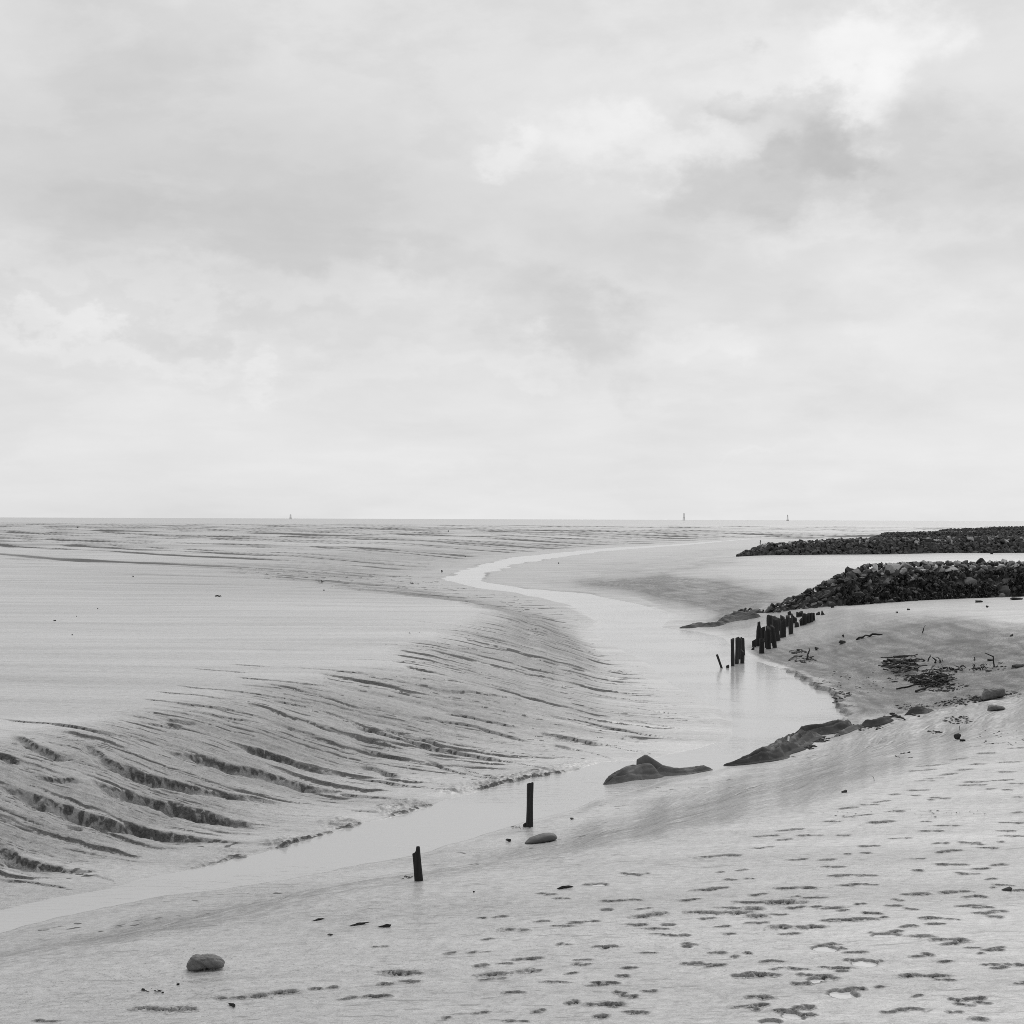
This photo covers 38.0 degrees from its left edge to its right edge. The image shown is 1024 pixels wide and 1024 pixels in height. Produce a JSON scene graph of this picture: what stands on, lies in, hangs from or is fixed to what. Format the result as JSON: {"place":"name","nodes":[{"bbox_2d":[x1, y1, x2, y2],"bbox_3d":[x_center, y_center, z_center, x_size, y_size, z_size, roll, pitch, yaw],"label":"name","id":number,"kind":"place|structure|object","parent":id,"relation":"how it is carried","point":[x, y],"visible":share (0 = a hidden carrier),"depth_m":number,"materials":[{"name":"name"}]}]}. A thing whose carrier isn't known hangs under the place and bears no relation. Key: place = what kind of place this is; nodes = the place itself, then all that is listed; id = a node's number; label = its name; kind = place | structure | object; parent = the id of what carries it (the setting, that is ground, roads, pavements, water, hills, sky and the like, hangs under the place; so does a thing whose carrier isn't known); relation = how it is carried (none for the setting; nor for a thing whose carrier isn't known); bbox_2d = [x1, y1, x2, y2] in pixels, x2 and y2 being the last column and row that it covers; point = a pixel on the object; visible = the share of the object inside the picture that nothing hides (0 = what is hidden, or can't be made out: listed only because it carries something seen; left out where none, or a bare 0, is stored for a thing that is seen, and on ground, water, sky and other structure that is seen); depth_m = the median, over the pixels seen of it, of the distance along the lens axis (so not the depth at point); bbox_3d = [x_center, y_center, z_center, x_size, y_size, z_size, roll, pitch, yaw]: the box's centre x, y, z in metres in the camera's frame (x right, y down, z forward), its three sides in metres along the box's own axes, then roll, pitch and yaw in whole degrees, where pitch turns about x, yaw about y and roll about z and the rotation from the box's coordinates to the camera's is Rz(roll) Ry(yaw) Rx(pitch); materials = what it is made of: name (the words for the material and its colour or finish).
{"place":"outdoors","nodes":[
{"label":"outdoors","id":0,"kind":"place"},
{"bbox_2d":[350,922,368,925],"bbox_3d":[-1.388,3.751,13.524,0.206,0.033,0.033,0,0,-29],"label":"driftwood","id":1,"kind":"object","parent":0,"point":[360,923],"visible":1,"depth_m":13.52,"materials":[{"name":"black wood"}]},
{"bbox_2d":[0,538,845,932],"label":"creek water","id":2,"kind":"structure","parent":0,"point":[758,704],"depth_m":28.93,"materials":[{"name":"grey liquid"}]},
{"bbox_2d":[716,654,722,667],"bbox_3d":[7.084,5.282,50.192,0.422,0.972,0.091,0,0,0],"label":"wooden stake","id":3,"kind":"object","parent":2,"relation":"in","point":[718,659],"visible":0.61,"depth_m":50.16,"materials":[{"name":"black wood"}]},
{"bbox_2d":[731,638,734,665],"bbox_3d":[7.553,5.041,50.868,0.150,1.463,0.146,0,0,0],"label":"timber pile","id":4,"kind":"object","parent":2,"relation":"in","point":[732,654],"visible":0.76,"depth_m":50.82,"materials":[{"name":"black wood"}]},
{"bbox_2d":[735,637,738,663],"bbox_3d":[7.807,5.053,51.635,0.164,1.449,0.147,0,0,0],"label":"timber pile","id":5,"kind":"object","parent":2,"relation":"in","point":[736,650],"visible":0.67,"depth_m":51.59,"materials":[{"name":"black wood"}]},
{"bbox_2d":[739,638,741,658],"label":"timber pile","id":6,"kind":"object","parent":2,"relation":"in","point":[740,643],"visible":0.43,"depth_m":53.37,"materials":[{"name":"black wood"}]},
{"bbox_2d":[740,649,744,663],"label":"timber pile","id":7,"kind":"object","parent":2,"relation":"in","point":[742,657],"visible":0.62,"depth_m":51.78,"materials":[{"name":"black wood"}]},
{"bbox_2d":[740,637,744,654],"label":"timber pile","id":8,"kind":"object","parent":2,"relation":"in","point":[743,644],"visible":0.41,"depth_m":54.96,"materials":[{"name":"black wood"}]},
{"bbox_2d":[756,621,760,645],"bbox_3d":[9.709,5.044,58.583,0.234,1.472,0.228,0,0,0],"label":"timber pile","id":9,"kind":"object","parent":2,"relation":"in","point":[758,633],"visible":0.61,"depth_m":58.50,"materials":[{"name":"black wood"}]},
{"bbox_2d":[759,638,763,653],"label":"timber pile","id":10,"kind":"object","parent":2,"relation":"in","point":[761,645],"visible":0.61,"depth_m":55.48,"materials":[{"name":"black wood"}]},
{"bbox_2d":[761,626,764,641],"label":"timber pile","id":11,"kind":"object","parent":2,"relation":"in","point":[762,631],"visible":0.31,"depth_m":60.16,"materials":[{"name":"black wood"}]},
{"bbox_2d":[765,626,770,648],"bbox_3d":[9.857,5.064,57.142,0.236,1.399,0.200,0,0,0],"label":"timber pile","id":12,"kind":"object","parent":2,"relation":"in","point":[768,638],"visible":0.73,"depth_m":57.07,"materials":[{"name":"black wood"}]},
{"bbox_2d":[766,615,772,642],"bbox_3d":[10.344,4.933,59.669,0.272,1.641,0.275,0,0,0],"label":"timber pile","id":13,"kind":"object","parent":2,"relation":"in","point":[769,620],"visible":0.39,"depth_m":59.56,"materials":[{"name":"black wood"}]},
{"bbox_2d":[770,625,776,647],"bbox_3d":[10.141,5.051,57.479,0.340,1.392,0.201,0,0,0],"label":"timber pile","id":14,"kind":"object","parent":2,"relation":"in","point":[773,638],"visible":0.7,"depth_m":57.41,"materials":[{"name":"black wood"}]},
{"bbox_2d":[772,616,779,640],"bbox_3d":[10.751,4.966,60.349,0.424,1.521,0.288,0,0,0],"label":"timber pile","id":15,"kind":"object","parent":2,"relation":"in","point":[776,623],"visible":0.48,"depth_m":60.23,"materials":[{"name":"black wood"}]},
{"bbox_2d":[780,619,785,637],"bbox_3d":[11.211,5.050,61.546,0.264,1.272,0.278,0,0,0],"label":"timber pile","id":16,"kind":"object","parent":2,"relation":"in","point":[782,628],"visible":0.65,"depth_m":61.44,"materials":[{"name":"black wood"}]},
{"bbox_2d":[786,615,789,626],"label":"timber pile","id":17,"kind":"object","parent":2,"relation":"in","point":[787,619],"visible":0.47,"depth_m":64.72,"materials":[{"name":"black wood"}]},
{"bbox_2d":[788,617,792,633],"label":"timber pile","id":18,"kind":"object","parent":2,"relation":"in","point":[790,627],"visible":0.63,"depth_m":62.27,"materials":[{"name":"black wood"}]},
{"bbox_2d":[791,613,796,622],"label":"timber pile","id":19,"kind":"object","parent":2,"relation":"on","point":[794,619],"visible":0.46,"depth_m":65.22,"materials":[{"name":"black wood"}]},
{"bbox_2d":[802,613,806,624],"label":"timber pile","id":20,"kind":"object","parent":2,"relation":"on","point":[804,616],"visible":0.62,"depth_m":64.25,"materials":[{"name":"black wood"}]},
{"bbox_2d":[806,613,809,622],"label":"timber pile","id":21,"kind":"object","parent":2,"relation":"in","point":[808,617],"visible":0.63,"depth_m":64.47,"materials":[{"name":"black wood"}]},
{"bbox_2d":[0,522,1023,1023],"bbox_3d":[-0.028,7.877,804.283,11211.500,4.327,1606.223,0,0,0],"label":"ground","id":22,"kind":"structure","parent":0,"point":[164,710],"depth_m":24.90,"materials":[{"name":"grey sand"}]},
{"bbox_2d":[186,954,224,970],"bbox_3d":[-2.506,3.680,12.146,0.312,0.134,0.172,0,0,0],"label":"stone","id":23,"kind":"object","parent":22,"relation":"on","point":[197,962],"visible":1,"depth_m":12.09,"materials":[{"name":"grey stone"}]},
{"bbox_2d":[412,846,422,880],"bbox_3d":[-0.963,3.831,15.481,0.153,0.713,0.097,0,0,0],"label":"timber post","id":24,"kind":"object","parent":22,"relation":"on","point":[417,866],"visible":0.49,"depth_m":15.44,"materials":[{"name":"black wood"}]},
{"bbox_2d":[526,782,533,826],"bbox_3d":[0.286,4.905,24.079,0.123,1.074,0.120,0,0,0],"label":"timber post","id":25,"kind":"object","parent":22,"relation":"on","point":[529,811],"visible":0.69,"depth_m":24.04,"materials":[{"name":"black wood"}]},
{"bbox_2d":[525,833,556,843],"bbox_3d":[0.440,4.977,22.672,0.492,0.165,0.296,0,0,0],"label":"stone","id":26,"kind":"object","parent":22,"relation":"on","point":[542,838],"visible":1,"depth_m":22.56,"materials":[{"name":"grey stone"}]},
{"bbox_2d":[557,885,572,888],"bbox_3d":[0.534,3.749,14.848,0.196,0.039,0.034,0,0,-36],"label":"driftwood","id":27,"kind":"object","parent":22,"relation":"on","point":[567,886],"visible":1,"depth_m":14.84,"materials":[{"name":"black wood"}]},
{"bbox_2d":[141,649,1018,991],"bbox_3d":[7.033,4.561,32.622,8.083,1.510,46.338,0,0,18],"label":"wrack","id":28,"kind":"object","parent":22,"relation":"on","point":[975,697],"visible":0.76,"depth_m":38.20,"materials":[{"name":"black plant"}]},
{"bbox_2d":[603,755,712,784],"bbox_3d":[2.662,5.012,29.158,2.836,0.437,0.886,0,0,-36],"label":"rock","id":29,"kind":"object","parent":22,"relation":"on","point":[646,767],"visible":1,"depth_m":28.85,"materials":[{"name":"grey stone"}]},
{"bbox_2d":[680,611,759,627],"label":"bank","id":30,"kind":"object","parent":22,"relation":"on","point":[734,616],"visible":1,"depth_m":68.80,"materials":[{"name":"grey sand"}]},
{"bbox_2d":[723,719,851,765],"bbox_3d":[6.235,5.069,32.930,1.174,0.385,6.643,0,0,29],"label":"rock","id":31,"kind":"object","parent":22,"relation":"on","point":[800,739],"visible":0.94,"depth_m":32.36,"materials":[{"name":"grey stone"}]},
{"bbox_2d":[834,724,863,736],"bbox_3d":[7.775,5.088,34.505,0.337,0.214,1.537,0,0,38],"label":"geotextile sheet","id":32,"kind":"object","parent":31,"relation":"on","point":[851,728],"visible":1,"depth_m":34.41,"materials":[{"name":"grey fabric"}]},
{"bbox_2d":[782,1013,801,1019],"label":"puddle","id":33,"kind":"object","parent":22,"relation":"on","point":[791,1016],"visible":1,"depth_m":10.57,"materials":[{"name":"white liquid"}]},
{"bbox_2d":[791,604,798,609],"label":"rock","id":34,"kind":"object","parent":22,"relation":"on","point":[794,607],"visible":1,"depth_m":69.38,"materials":[{"name":"grey stone"}]},
{"bbox_2d":[810,979,823,982],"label":"puddle","id":35,"kind":"object","parent":22,"relation":"on","point":[815,981],"visible":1,"depth_m":11.40,"materials":[{"name":"white liquid"}]},
{"bbox_2d":[813,947,836,951],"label":"puddle","id":36,"kind":"object","parent":22,"relation":"on","point":[823,949],"visible":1,"depth_m":12.33,"materials":[{"name":"white liquid"}]},
{"bbox_2d":[829,992,855,998],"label":"puddle","id":37,"kind":"object","parent":22,"relation":"on","point":[844,995],"visible":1,"depth_m":11.03,"materials":[{"name":"white liquid"}]},
{"bbox_2d":[851,961,876,966],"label":"puddle","id":38,"kind":"object","parent":22,"relation":"on","point":[864,964],"visible":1,"depth_m":11.86,"materials":[{"name":"white liquid"}]},
{"bbox_2d":[856,633,882,639],"bbox_3d":[13.172,4.581,54.821,0.996,0.181,0.166,-14,-4,25],"label":"branch","id":39,"kind":"object","parent":22,"relation":"on","point":[861,637],"visible":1,"depth_m":54.84,"materials":[{"name":"black wood"}]},
{"bbox_2d":[861,716,893,726],"bbox_3d":[8.713,4.997,35.155,1.014,0.320,0.550,0,0,-26],"label":"rock","id":40,"kind":"object","parent":22,"relation":"on","point":[879,721],"visible":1,"depth_m":34.95,"materials":[{"name":"grey stone"}]},
{"bbox_2d":[736,535,1023,556],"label":"rubble","id":41,"kind":"object","parent":22,"relation":"on","point":[933,544],"visible":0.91,"depth_m":174.17,"materials":[{"name":"stone"}]},
{"bbox_2d":[872,935,895,937],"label":"puddle","id":42,"kind":"object","parent":22,"relation":"on","point":[885,936],"visible":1,"depth_m":12.72,"materials":[{"name":"white liquid"}]},
{"bbox_2d":[746,561,1023,611],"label":"rubble","id":43,"kind":"object","parent":22,"relation":"on","point":[841,601],"visible":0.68,"depth_m":71.94,"materials":[{"name":"stone"}]},
{"bbox_2d":[764,606,771,612],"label":"rock","id":44,"kind":"object","parent":43,"relation":"on","point":[768,609],"visible":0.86,"depth_m":69.79,"materials":[{"name":"grey stone"}]},
{"bbox_2d":[784,597,790,603],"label":"rock","id":45,"kind":"object","parent":43,"relation":"on","point":[787,599],"visible":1,"depth_m":70.08,"materials":[{"name":"grey stone"}]},
{"bbox_2d":[794,594,802,599],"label":"rock","id":46,"kind":"object","parent":43,"relation":"on","point":[799,596],"visible":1,"depth_m":70.07,"materials":[{"name":"grey stone"}]},
{"bbox_2d":[828,601,835,606],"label":"rock","id":47,"kind":"object","parent":43,"relation":"on","point":[831,603],"visible":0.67,"depth_m":68.98,"materials":[{"name":"grey stone"}]},
{"bbox_2d":[837,578,843,584],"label":"rock","id":48,"kind":"object","parent":43,"relation":"on","point":[839,580],"visible":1,"depth_m":70.62,"materials":[{"name":"grey stone"}]},
{"bbox_2d":[844,566,852,574],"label":"rock","id":49,"kind":"object","parent":43,"relation":"on","point":[847,568],"visible":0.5,"depth_m":72.14,"materials":[{"name":"grey stone"}]},
{"bbox_2d":[847,572,855,578],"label":"rock","id":50,"kind":"object","parent":43,"relation":"on","point":[849,574],"visible":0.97,"depth_m":71.29,"materials":[{"name":"grey stone"}]},
{"bbox_2d":[846,568,860,575],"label":"rock","id":51,"kind":"object","parent":43,"relation":"on","point":[856,571],"visible":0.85,"depth_m":71.59,"materials":[{"name":"grey stone"}]},
{"bbox_2d":[855,592,864,597],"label":"rock","id":52,"kind":"object","parent":43,"relation":"on","point":[858,594],"visible":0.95,"depth_m":69.76,"materials":[{"name":"grey stone"}]},
{"bbox_2d":[864,579,871,586],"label":"rock","id":53,"kind":"object","parent":43,"relation":"on","point":[869,583],"visible":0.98,"depth_m":70.82,"materials":[{"name":"grey stone"}]},
{"bbox_2d":[872,563,877,570],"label":"rock","id":54,"kind":"object","parent":43,"relation":"on","point":[875,566],"visible":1,"depth_m":72.33,"materials":[{"name":"stone"}]},
{"bbox_2d":[879,591,889,598],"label":"rock","id":55,"kind":"object","parent":43,"relation":"on","point":[887,592],"visible":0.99,"depth_m":70.44,"materials":[{"name":"grey stone"}]},
{"bbox_2d":[883,564,894,574],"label":"rock","id":56,"kind":"object","parent":43,"relation":"on","point":[890,568],"visible":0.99,"depth_m":72.33,"materials":[{"name":"stone"}]},
{"bbox_2d":[892,563,901,569],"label":"rock","id":57,"kind":"object","parent":43,"relation":"on","point":[897,566],"visible":0.68,"depth_m":72.95,"materials":[{"name":"stone"}]},
{"bbox_2d":[900,567,906,573],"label":"rock","id":58,"kind":"object","parent":43,"relation":"on","point":[903,570],"visible":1,"depth_m":72.68,"materials":[{"name":"stone"}]},
{"bbox_2d":[901,562,912,569],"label":"rock","id":59,"kind":"object","parent":43,"relation":"on","point":[905,565],"visible":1,"depth_m":73.10,"materials":[{"name":"stone"}]},
{"bbox_2d":[914,569,922,574],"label":"rock","id":60,"kind":"object","parent":43,"relation":"on","point":[918,571],"visible":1,"depth_m":72.90,"materials":[{"name":"grey stone"}]},
{"bbox_2d":[922,562,930,567],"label":"rock","id":61,"kind":"object","parent":43,"relation":"on","point":[928,566],"visible":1,"depth_m":73.41,"materials":[{"name":"grey stone"}]},
{"bbox_2d":[840,568,1023,605],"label":"seaweed","id":62,"kind":"object","parent":43,"relation":"on","point":[1015,588],"visible":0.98,"depth_m":71.48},
{"bbox_2d":[941,564,957,571],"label":"rock","id":63,"kind":"object","parent":43,"relation":"on","point":[953,568],"visible":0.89,"depth_m":73.18,"materials":[{"name":"stone"}]},
{"bbox_2d":[964,577,976,585],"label":"rock","id":64,"kind":"object","parent":43,"relation":"on","point":[968,580],"visible":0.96,"depth_m":72.36,"materials":[{"name":"grey stone"}]},
{"bbox_2d":[975,558,984,563],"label":"rock","id":65,"kind":"object","parent":43,"relation":"on","point":[979,560],"visible":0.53,"depth_m":74.34,"materials":[{"name":"grey stone"}]},
{"bbox_2d":[999,585,1010,596],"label":"rock","id":66,"kind":"object","parent":43,"relation":"on","point":[1005,590],"visible":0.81,"depth_m":72.12,"materials":[{"name":"grey stone"}]},
{"bbox_2d":[896,677,939,689],"bbox_3d":[11.707,4.944,42.848,1.488,0.073,0.075,-12,2,-19],"label":"branch","id":67,"kind":"object","parent":22,"relation":"on","point":[910,685],"visible":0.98,"depth_m":42.72,"materials":[{"name":"black wood"}]},
{"bbox_2d":[905,706,932,714],"bbox_3d":[10.006,4.902,36.455,0.897,0.286,0.357,0,0,-15],"label":"rock","id":68,"kind":"object","parent":22,"relation":"on","point":[915,710],"visible":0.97,"depth_m":36.34,"materials":[{"name":"grey stone"}]},
{"bbox_2d":[915,678,956,691],"bbox_3d":[12.047,4.902,42.256,1.988,0.084,0.097,-8,3,-40],"label":"branch","id":69,"kind":"object","parent":22,"relation":"on","point":[926,687],"visible":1,"depth_m":42.10,"materials":[{"name":"black wood"}]},
{"bbox_2d":[869,530,1023,538],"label":"rubble","id":70,"kind":"object","parent":22,"relation":"on","point":[922,534],"visible":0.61,"depth_m":319.56,"materials":[{"name":"stone"}]},
{"bbox_2d":[954,733,960,738],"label":"mud clod","id":71,"kind":"object","parent":22,"relation":"on","point":[957,736],"visible":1,"depth_m":27.89,"materials":[{"name":"grey soil"}]},
{"bbox_2d":[939,526,1023,530],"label":"rubble","id":72,"kind":"object","parent":22,"relation":"on","point":[991,528],"visible":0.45,"depth_m":510.20,"materials":[{"name":"stone"}]},
{"bbox_2d":[981,687,1004,699],"bbox_3d":[11.958,4.516,36.952,0.589,0.327,0.353,0,0,0],"label":"stone","id":73,"kind":"object","parent":22,"relation":"on","point":[992,693],"visible":1,"depth_m":36.83,"materials":[{"name":"grey stone"}]},
{"bbox_2d":[987,705,1004,710],"bbox_3d":[10.856,4.392,33.346,0.412,0.146,0.247,0,0,0],"label":"stone","id":74,"kind":"object","parent":22,"relation":"on","point":[994,707],"visible":1,"depth_m":33.25,"materials":[{"name":"grey stone"}]},
{"bbox_2d":[1001,886,1011,890],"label":"mud clod","id":75,"kind":"object","parent":22,"relation":"on","point":[1009,888],"visible":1,"depth_m":14.26,"materials":[{"name":"grey soil"}]},
{"bbox_2d":[1012,664,1023,667],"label":"log","id":76,"kind":"object","parent":22,"relation":"on","point":[1017,665],"visible":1,"depth_m":42.87,"materials":[{"name":"grey wood"}]},
{"bbox_2d":[0,517,1023,525],"bbox_3d":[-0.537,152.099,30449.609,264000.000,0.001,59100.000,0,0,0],"label":"sea","id":77,"kind":"structure","parent":0,"point":[471,521],"depth_m":2946.82,"materials":[{"name":"grey liquid"}]},
{"bbox_2d":[0,0,1023,520],"label":"sky","id":78,"kind":"structure","parent":0,"point":[302,259],"materials":[{"name":"white"}]},
{"bbox_3d":[12.019,4.726,46.468,0.128,0.091,1.423,1,0,1],"label":"stick","id":79,"kind":"object","parent":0,"visible":0},
{"bbox_2d":[890,659,915,663],"bbox_3d":[12.138,4.647,46.223,0.102,0.066,1.372,0,0,-19],"label":"stick","id":80,"kind":"object","parent":79,"relation":"on","point":[902,661],"visible":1,"depth_m":46.20,"materials":[{"name":"black wood"}]}
]}

